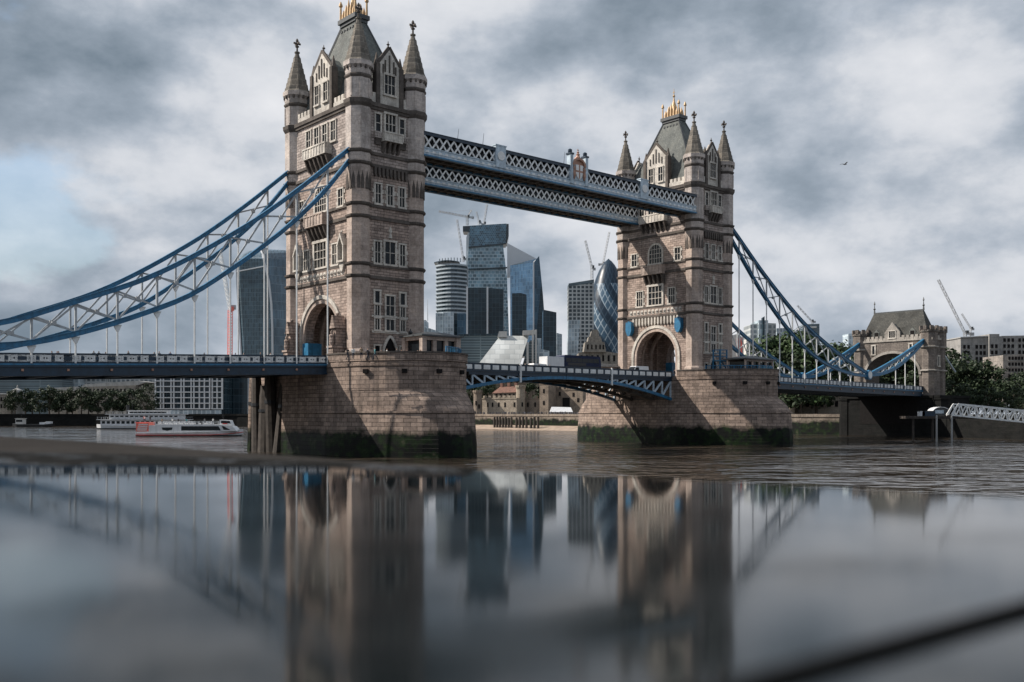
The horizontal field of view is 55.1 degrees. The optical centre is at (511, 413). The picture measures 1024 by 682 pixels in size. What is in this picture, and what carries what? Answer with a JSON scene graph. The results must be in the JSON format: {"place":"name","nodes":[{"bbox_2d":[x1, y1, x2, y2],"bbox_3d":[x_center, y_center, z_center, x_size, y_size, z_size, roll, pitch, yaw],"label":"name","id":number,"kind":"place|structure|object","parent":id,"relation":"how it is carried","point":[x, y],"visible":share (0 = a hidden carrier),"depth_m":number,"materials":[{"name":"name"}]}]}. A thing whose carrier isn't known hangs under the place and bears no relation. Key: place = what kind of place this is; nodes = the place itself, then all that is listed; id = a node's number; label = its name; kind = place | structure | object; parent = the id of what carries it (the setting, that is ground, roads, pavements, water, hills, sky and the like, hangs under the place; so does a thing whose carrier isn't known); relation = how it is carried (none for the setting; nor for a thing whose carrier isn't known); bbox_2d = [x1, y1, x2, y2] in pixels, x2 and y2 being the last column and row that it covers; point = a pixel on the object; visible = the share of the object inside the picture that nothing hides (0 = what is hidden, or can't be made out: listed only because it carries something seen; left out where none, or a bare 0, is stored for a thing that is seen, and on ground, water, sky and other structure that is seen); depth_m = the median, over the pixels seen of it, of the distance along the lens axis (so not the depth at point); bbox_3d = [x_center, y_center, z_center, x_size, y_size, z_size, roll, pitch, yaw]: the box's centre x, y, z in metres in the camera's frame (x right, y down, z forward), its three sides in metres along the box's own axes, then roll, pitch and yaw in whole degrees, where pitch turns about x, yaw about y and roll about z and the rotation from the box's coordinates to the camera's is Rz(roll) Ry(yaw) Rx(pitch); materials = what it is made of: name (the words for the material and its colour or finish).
{"place":"outdoors","nodes":[
{"label":"outdoors","id":0,"kind":"place"},
{"bbox_2d":[219,253,235,354],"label":"tower crane","id":1,"kind":"object","parent":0,"point":[233,307],"visible":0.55,"depth_m":759.79,"materials":[{"name":"pink paint"}]},
{"bbox_2d":[235,249,285,354],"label":"flared skyscraper","id":2,"kind":"structure","parent":0,"point":[251,304],"depth_m":899.17,"materials":[{"name":"teal glass"}]},
{"bbox_2d":[434,258,467,335],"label":"curved tower","id":3,"kind":"structure","parent":0,"point":[451,280],"depth_m":938.42,"materials":[{"name":"white glass"}]},
{"bbox_2d":[458,334,497,362],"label":"louvred block","id":4,"kind":"structure","parent":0,"point":[476,348],"depth_m":520.00,"materials":[{"name":"grey glass"}]},
{"bbox_2d":[466,287,503,333],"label":"office block","id":5,"kind":"structure","parent":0,"point":[484,310],"depth_m":830.00,"materials":[{"name":"blue glass"}]},
{"bbox_2d":[463,224,508,335],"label":"wedge skyscraper","id":6,"kind":"structure","parent":0,"point":[485,257],"depth_m":1080.00,"materials":[{"name":"blue glass"}]},
{"bbox_2d":[0,436,1023,681],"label":"river parapet","id":7,"kind":"structure","parent":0,"point":[124,562],"depth_m":0.73,"materials":[{"name":"stone"}]},
{"bbox_2d":[0,426,1023,497],"bbox_3d":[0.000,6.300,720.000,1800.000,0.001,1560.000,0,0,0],"label":"river","id":8,"kind":"structure","parent":0,"point":[973,466],"depth_m":137.99,"materials":[{"name":"liquid"}]},
{"bbox_2d":[12,418,54,426],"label":"work barge","id":9,"kind":"object","parent":8,"relation":"on","point":[20,422],"visible":0.96,"depth_m":468.30,"materials":[{"name":"black paint"}]},
{"bbox_2d":[0,414,247,425],"bbox_3d":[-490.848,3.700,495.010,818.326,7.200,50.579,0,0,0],"label":"quay wall","id":10,"kind":"structure","parent":8,"relation":"in","point":[86,419],"depth_m":503.75,"materials":[{"name":"concrete"}]},
{"bbox_2d":[96,405,192,428],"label":"river steamer","id":11,"kind":"object","parent":8,"relation":"on","point":[128,419],"visible":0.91,"depth_m":402.32,"materials":[{"name":"white paint"}]},
{"bbox_2d":[135,414,242,435],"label":"tour boat","id":12,"kind":"object","parent":8,"relation":"on","point":[226,427],"visible":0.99,"depth_m":274.42,"materials":[{"name":"white paint"}]},
{"bbox_2d":[247,378,251,451],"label":"fender pile","id":13,"kind":"object","parent":8,"relation":"in","point":[249,427],"visible":0.42,"depth_m":162.59,"materials":[{"name":"wood"}]},
{"bbox_2d":[251,378,261,451],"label":"fender pile","id":14,"kind":"object","parent":8,"relation":"in","point":[256,383],"visible":0.67,"depth_m":161.15,"materials":[{"name":"black paint"}]},
{"bbox_2d":[257,385,265,451],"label":"fender pile","id":15,"kind":"object","parent":8,"relation":"in","point":[261,447],"visible":0.58,"depth_m":160.31,"materials":[{"name":"black paint"}]},
{"bbox_2d":[264,375,275,452],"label":"fender pile","id":16,"kind":"object","parent":8,"relation":"in","point":[270,400],"visible":0.79,"depth_m":159.40,"materials":[{"name":"black paint"}]},
{"bbox_2d":[273,383,281,452],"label":"fender pile","id":17,"kind":"object","parent":8,"relation":"in","point":[276,446],"visible":0.6,"depth_m":158.76,"materials":[{"name":"black paint"}]},
{"bbox_2d":[261,351,476,457],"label":"bridge pier","id":18,"kind":"structure","parent":8,"relation":"in","point":[403,404],"depth_m":142.81,"materials":[{"name":"stone"}]},
{"bbox_2d":[282,0,426,354],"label":"bridge tower","id":19,"kind":"structure","parent":18,"relation":"on","point":[363,98],"depth_m":155.72,"materials":[{"name":"stone"}]},
{"bbox_2d":[0,170,287,354],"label":"suspension chain","id":20,"kind":"object","parent":19,"relation":"hanging from","point":[174,254],"visible":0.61,"depth_m":152.40,"materials":[{"name":"blue paint"}]},
{"bbox_2d":[0,147,348,363],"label":"suspension chain","id":21,"kind":"object","parent":19,"relation":"hanging from","point":[31,342],"visible":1,"depth_m":134.33,"materials":[{"name":"blue paint"}]},
{"bbox_2d":[0,353,327,379],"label":"side span","id":22,"kind":"object","parent":21,"relation":"hanging from","point":[43,366],"visible":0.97,"depth_m":132.87,"materials":[{"name":"metal"}]},
{"bbox_2d":[302,249,311,272],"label":"window","id":23,"kind":"structure","parent":19,"relation":"in","point":[307,256],"depth_m":161.45,"materials":[{"name":"stone"}]},
{"bbox_2d":[313,184,326,213],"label":"window","id":24,"kind":"structure","parent":19,"relation":"in","point":[321,206],"depth_m":158.52,"materials":[{"name":"stone"}]},
{"bbox_2d":[312,238,328,270],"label":"window","id":25,"kind":"structure","parent":19,"relation":"in","point":[319,247],"depth_m":158.29,"materials":[{"name":"stone"}]},
{"bbox_2d":[371,239,382,264],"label":"window","id":26,"kind":"structure","parent":19,"relation":"in","point":[377,259],"depth_m":152.78,"materials":[{"name":"stone"}]},
{"bbox_2d":[372,182,383,205],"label":"window","id":27,"kind":"structure","parent":19,"relation":"in","point":[377,188],"depth_m":152.89,"materials":[{"name":"stone"}]},
{"bbox_2d":[384,184,395,207],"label":"window","id":28,"kind":"structure","parent":19,"relation":"in","point":[389,189],"depth_m":154.36,"materials":[{"name":"stone"}]},
{"bbox_2d":[382,239,397,266],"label":"window","id":29,"kind":"structure","parent":19,"relation":"in","point":[390,250],"depth_m":154.36,"materials":[{"name":"glass"}]},
{"bbox_2d":[382,336,397,350],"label":"doorway","id":30,"kind":"structure","parent":19,"relation":"in","point":[390,344],"depth_m":154.36,"materials":[{"name":"stone"}]},
{"bbox_2d":[383,73,396,98],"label":"window","id":31,"kind":"structure","parent":19,"relation":"in","point":[389,81],"depth_m":154.47,"materials":[{"name":"glass"}]},
{"bbox_2d":[383,111,397,132],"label":"window","id":32,"kind":"structure","parent":19,"relation":"in","point":[390,120],"depth_m":154.39,"materials":[{"name":"glass"}]},
{"bbox_2d":[384,294,396,317],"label":"window","id":33,"kind":"structure","parent":19,"relation":"in","point":[389,300],"depth_m":154.36,"materials":[{"name":"stone"}]},
{"bbox_2d":[396,186,406,209],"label":"window","id":34,"kind":"structure","parent":19,"relation":"in","point":[401,195],"depth_m":155.83,"materials":[{"name":"stone"}]},
{"bbox_2d":[397,243,407,267],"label":"window","id":35,"kind":"structure","parent":19,"relation":"in","point":[402,253],"depth_m":155.87,"materials":[{"name":"stone"}]},
{"bbox_2d":[425,166,638,227],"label":"walkway","id":36,"kind":"structure","parent":19,"relation":"attached to","point":[438,181],"depth_m":195.51,"materials":[{"name":"grey paint"}]},
{"bbox_2d":[424,130,696,216],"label":"walkway","id":37,"kind":"structure","parent":19,"relation":"attached to","point":[576,177],"depth_m":178.53,"materials":[{"name":"grey paint"}]},
{"bbox_2d":[399,332,462,351],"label":"control cabin","id":38,"kind":"object","parent":18,"relation":"on","point":[428,341],"visible":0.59,"depth_m":149.47,"materials":[{"name":"stone"}]},
{"bbox_2d":[408,340,453,351],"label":"window","id":39,"kind":"structure","parent":38,"relation":"in","point":[412,345],"depth_m":149.72,"materials":[{"name":"black glass"}]},
{"bbox_2d":[466,362,566,388],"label":"bascule leaf","id":40,"kind":"object","parent":18,"relation":"on","point":[482,374],"visible":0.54,"depth_m":174.50,"materials":[{"name":"metal"}]},
{"bbox_2d":[475,414,839,434],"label":"quay wall","id":41,"kind":"structure","parent":8,"relation":"in","point":[820,424],"depth_m":302.02,"materials":[{"name":"stone"}]},
{"bbox_2d":[577,368,792,445],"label":"bridge pier","id":42,"kind":"structure","parent":8,"relation":"in","point":[736,406],"depth_m":198.81,"materials":[{"name":"stone"}]},
{"bbox_2d":[514,367,672,400],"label":"bascule leaf","id":43,"kind":"object","parent":42,"relation":"on","point":[583,379],"visible":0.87,"depth_m":198.10,"materials":[{"name":"metal"}]},
{"bbox_2d":[539,356,563,365],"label":"box lorry","id":44,"kind":"object","parent":43,"relation":"on","point":[552,361],"visible":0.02,"depth_m":194.54,"materials":[{"name":"white paint"}]},
{"bbox_2d":[556,355,600,367],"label":"double decker bus","id":45,"kind":"object","parent":43,"relation":"on","point":[582,361],"visible":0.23,"depth_m":199.43,"materials":[{"name":"black metal"}]},
{"bbox_2d":[616,92,734,375],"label":"bridge tower","id":46,"kind":"structure","parent":42,"relation":"on","point":[674,278],"depth_m":210.72,"materials":[{"name":"stone"}]},
{"bbox_2d":[646,283,663,306],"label":"window","id":47,"kind":"structure","parent":46,"relation":"in","point":[655,292],"depth_m":212.38,"materials":[{"name":"stone"}]},
{"bbox_2d":[647,243,663,265],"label":"window","id":48,"kind":"structure","parent":46,"relation":"in","point":[655,252],"depth_m":212.43,"materials":[{"name":"glass"}]},
{"bbox_2d":[732,322,859,380],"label":"suspension chain","id":49,"kind":"object","parent":46,"relation":"hanging from","point":[848,353],"visible":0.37,"depth_m":262.43,"materials":[{"name":"blue paint"}]},
{"bbox_2d":[733,228,923,389],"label":"suspension chain","id":50,"kind":"object","parent":46,"relation":"hanging from","point":[910,352],"visible":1,"depth_m":230.64,"materials":[{"name":"blue paint"}]},
{"bbox_2d":[778,376,922,396],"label":"side span","id":51,"kind":"object","parent":50,"relation":"hanging from","point":[822,387],"visible":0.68,"depth_m":250.21,"materials":[{"name":"metal"}]},
{"bbox_2d":[723,356,776,367],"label":"control cabin","id":52,"kind":"object","parent":42,"relation":"on","point":[746,360],"visible":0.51,"depth_m":203.33,"materials":[{"name":"stone"}]},
{"bbox_2d":[900,416,957,439],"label":"jetty","id":53,"kind":"object","parent":8,"relation":"on","point":[932,418],"visible":0.8,"depth_m":226.33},
{"bbox_2d":[946,403,1023,422],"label":"gangway","id":54,"kind":"object","parent":53,"relation":"on","point":[990,408],"visible":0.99,"depth_m":225.90,"materials":[{"name":"white paint"}]},
{"bbox_2d":[914,414,1023,439],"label":"quay wall","id":55,"kind":"structure","parent":8,"relation":"in","point":[963,427],"depth_m":252.00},
{"bbox_2d":[0,0,1023,413],"label":"sky","id":56,"kind":"structure","parent":0,"point":[130,130],"materials":[{"name":"grey"}]},
{"bbox_2d":[480,330,548,364],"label":"sloped glass building","id":57,"kind":"structure","parent":0,"point":[505,349],"depth_m":500.57,"materials":[{"name":"glass"}]},
{"bbox_2d":[512,293,526,357],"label":"glass block","id":58,"kind":"structure","parent":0,"point":[519,313],"depth_m":820.00,"materials":[{"name":"glass"}]},
{"bbox_2d":[507,243,543,348],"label":"angular skyscraper","id":59,"kind":"structure","parent":0,"point":[523,272],"depth_m":981.55,"materials":[{"name":"blue glass"}]},
{"bbox_2d":[476,425,577,430],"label":"beach","id":60,"kind":"structure","parent":0,"point":[566,428],"depth_m":384.68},
{"bbox_2d":[542,310,555,356],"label":"office block","id":61,"kind":"structure","parent":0,"point":[549,331],"depth_m":760.00,"materials":[{"name":"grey glass"}]},
{"bbox_2d":[567,320,579,354],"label":"glass block","id":62,"kind":"structure","parent":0,"point":[573,327],"depth_m":860.00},
{"bbox_2d":[567,279,593,352],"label":"frame tower","id":63,"kind":"structure","parent":0,"point":[580,301],"depth_m":1000.00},
{"bbox_2d":[577,329,617,363],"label":"stone office","id":64,"kind":"structure","parent":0,"point":[594,345],"depth_m":562.00,"materials":[{"name":"stone"}]},
{"bbox_2d":[594,259,617,352],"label":"bullet skyscraper","id":65,"kind":"structure","parent":0,"point":[605,303],"depth_m":1128.59,"materials":[{"name":"blue glass"}]},
{"bbox_2d":[744,316,775,342],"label":"grey tower block","id":66,"kind":"structure","parent":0,"point":[759,327],"depth_m":620.00,"materials":[{"name":"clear glass"}]},
{"bbox_2d":[946,334,1023,365],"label":"hotel block","id":67,"kind":"structure","parent":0,"point":[979,348],"depth_m":399.40,"materials":[{"name":"concrete"}]},
{"bbox_2d":[983,354,1023,403],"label":"hotel wing","id":68,"kind":"structure","parent":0,"point":[1013,363],"depth_m":372.00,"materials":[{"name":"concrete"}]},
{"label":"bank ground","id":69,"kind":"structure","parent":0,"visible":0},
{"bbox_2d":[0,385,24,413],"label":"domed building","id":70,"kind":"structure","parent":69,"relation":"on","point":[3,410],"depth_m":520.00,"materials":[{"name":"stone"}]},
{"bbox_2d":[1,389,25,413],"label":"tree","id":71,"kind":"object","parent":69,"relation":"on","point":[8,402],"visible":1,"depth_m":512.44,"materials":[{"name":"green plant"}]},
{"bbox_2d":[0,379,72,413],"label":"office block","id":72,"kind":"structure","parent":69,"relation":"on","point":[7,385],"depth_m":640.00,"materials":[{"name":"concrete"}]},
{"bbox_2d":[28,387,49,413],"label":"tree","id":73,"kind":"object","parent":69,"relation":"on","point":[36,400],"visible":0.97,"depth_m":512.74,"materials":[{"name":"green plant"}]},
{"bbox_2d":[36,386,63,413],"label":"tree","id":74,"kind":"object","parent":69,"relation":"on","point":[50,392],"visible":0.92,"depth_m":513.37,"materials":[{"name":"green plant"}]},
{"bbox_2d":[62,387,81,413],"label":"tree","id":75,"kind":"object","parent":69,"relation":"on","point":[70,405],"visible":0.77,"depth_m":513.59,"materials":[{"name":"green plant"}]},
{"bbox_2d":[71,385,93,413],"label":"tree","id":76,"kind":"object","parent":69,"relation":"on","point":[85,400],"visible":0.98,"depth_m":510.27,"materials":[{"name":"green plant"}]},
{"bbox_2d":[86,390,108,413],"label":"tree","id":77,"kind":"object","parent":69,"relation":"on","point":[92,407],"visible":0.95,"depth_m":509.92,"materials":[{"name":"green plant"}]},
{"bbox_2d":[93,388,116,413],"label":"tree","id":78,"kind":"object","parent":69,"relation":"on","point":[109,406],"visible":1,"depth_m":511.03,"materials":[{"name":"green plant"}]},
{"bbox_2d":[77,381,154,413],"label":"long stone building","id":79,"kind":"structure","parent":69,"relation":"on","point":[121,386],"depth_m":600.00,"materials":[{"name":"grey concrete"}]},
{"bbox_2d":[117,388,136,410],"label":"tree","id":80,"kind":"object","parent":69,"relation":"on","point":[130,391],"visible":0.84,"depth_m":515.55,"materials":[{"name":"green plant"}]},
{"bbox_2d":[131,383,160,409],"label":"tree","id":81,"kind":"object","parent":69,"relation":"on","point":[146,406],"visible":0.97,"depth_m":506.71,"materials":[{"name":"green plant"}]},
{"bbox_2d":[154,378,231,413],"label":"white flats","id":82,"kind":"structure","parent":69,"relation":"on","point":[197,396],"depth_m":540.00,"materials":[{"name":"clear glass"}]},
{"bbox_2d":[232,378,249,413],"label":"office block","id":83,"kind":"structure","parent":69,"relation":"on","point":[240,393],"depth_m":560.00,"materials":[{"name":"blue glass"}]},
{"bbox_2d":[473,390,482,413],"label":"round tower","id":84,"kind":"structure","parent":69,"relation":"on","point":[477,401],"depth_m":431.36,"materials":[{"name":"stone"}]},
{"bbox_2d":[482,395,519,413],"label":"curtain wall","id":85,"kind":"structure","parent":69,"relation":"on","point":[494,404],"depth_m":431.72,"materials":[{"name":"stone"}]},
{"bbox_2d":[493,383,526,397],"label":"brick house","id":86,"kind":"structure","parent":69,"relation":"on","point":[507,391],"depth_m":459.05,"materials":[{"name":"tile"}]},
{"bbox_2d":[515,385,525,413],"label":"round tower","id":87,"kind":"structure","parent":69,"relation":"on","point":[520,391],"depth_m":431.23,"materials":[{"name":"stone"}]},
{"bbox_2d":[525,396,539,413],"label":"curtain wall","id":88,"kind":"structure","parent":69,"relation":"on","point":[532,405],"depth_m":433.00,"materials":[{"name":"stone"}]},
{"bbox_2d":[539,384,556,413],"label":"square tower","id":89,"kind":"structure","parent":69,"relation":"on","point":[548,397],"depth_m":429.32,"materials":[{"name":"stone"}]},
{"bbox_2d":[557,387,585,413],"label":"gatehouse","id":90,"kind":"object","parent":69,"relation":"on","point":[574,400],"visible":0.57,"depth_m":432.93,"materials":[{"name":"stone"}]},
{"bbox_2d":[745,333,811,400],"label":"tree","id":91,"kind":"object","parent":69,"relation":"on","point":[773,340],"visible":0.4,"depth_m":319.58,"materials":[{"name":"green plant"}]},
{"bbox_2d":[764,347,814,408],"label":"tree","id":92,"kind":"object","parent":69,"relation":"on","point":[785,399],"visible":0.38,"depth_m":311.22,"materials":[{"name":"green plant"}]},
{"bbox_2d":[757,327,847,413],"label":"tree","id":93,"kind":"object","parent":69,"relation":"on","point":[798,335],"visible":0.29,"depth_m":320.32,"materials":[{"name":"green plant"}]},
{"bbox_2d":[782,346,829,413],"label":"tree","id":94,"kind":"object","parent":69,"relation":"on","point":[800,352],"visible":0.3,"depth_m":313.24,"materials":[{"name":"green plant"}]},
{"bbox_2d":[790,396,840,413],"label":"riverside building","id":95,"kind":"structure","parent":69,"relation":"on","point":[823,409],"depth_m":330.00,"materials":[{"name":"stone"}]},
{"bbox_2d":[803,344,843,413],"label":"tree","id":96,"kind":"object","parent":69,"relation":"on","point":[831,403],"visible":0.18,"depth_m":324.49,"materials":[{"name":"green plant"}]},
{"bbox_2d":[806,339,853,401],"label":"tree","id":97,"kind":"object","parent":69,"relation":"on","point":[836,373],"visible":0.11,"depth_m":330.06,"materials":[{"name":"green plant"}]},
{"bbox_2d":[879,356,918,385],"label":"tree","id":98,"kind":"object","parent":69,"relation":"on","point":[910,378],"visible":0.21,"depth_m":338.74,"materials":[{"name":"green plant"}]},
{"bbox_2d":[838,297,970,435],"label":"shore tower","id":99,"kind":"structure","parent":69,"relation":"on","point":[883,338],"depth_m":279.17,"materials":[{"name":"stone"}]},
{"bbox_2d":[913,348,968,391],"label":"tree","id":100,"kind":"object","parent":69,"relation":"on","point":[954,375],"visible":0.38,"depth_m":300.74,"materials":[{"name":"green plant"}]},
{"bbox_2d":[945,379,966,395],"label":"tree","id":101,"kind":"object","parent":69,"relation":"on","point":[948,387],"visible":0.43,"depth_m":283.89,"materials":[{"name":"green plant"}]},
{"bbox_2d":[945,358,988,404],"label":"tree","id":102,"kind":"object","parent":69,"relation":"on","point":[958,368],"visible":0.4,"depth_m":297.25,"materials":[{"name":"green plant"}]},
{"bbox_2d":[952,383,982,412],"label":"tree","id":103,"kind":"object","parent":69,"relation":"on","point":[973,391],"visible":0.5,"depth_m":283.73,"materials":[{"name":"green plant"}]},
{"bbox_2d":[959,359,1005,413],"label":"tree","id":104,"kind":"object","parent":69,"relation":"on","point":[975,364],"visible":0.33,"depth_m":297.40,"materials":[{"name":"green plant"}]},
{"bbox_2d":[964,358,1009,413],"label":"tree","id":105,"kind":"object","parent":69,"relation":"on","point":[1000,371],"visible":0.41,"depth_m":295.51,"materials":[{"name":"green plant"}]},
{"bbox_2d":[975,385,1000,411],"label":"tree","id":106,"kind":"object","parent":69,"relation":"on","point":[985,398],"visible":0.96,"depth_m":280.52,"materials":[{"name":"green plant"}]},
{"bbox_2d":[995,375,1023,413],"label":"tree","id":107,"kind":"object","parent":69,"relation":"on","point":[1008,385],"visible":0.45,"depth_m":288.96,"materials":[{"name":"green plant"}]},
{"bbox_2d":[1004,387,1023,413],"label":"tree","id":108,"kind":"object","parent":69,"relation":"on","point":[1021,392],"visible":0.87,"depth_m":276.14,"materials":[{"name":"green plant"}]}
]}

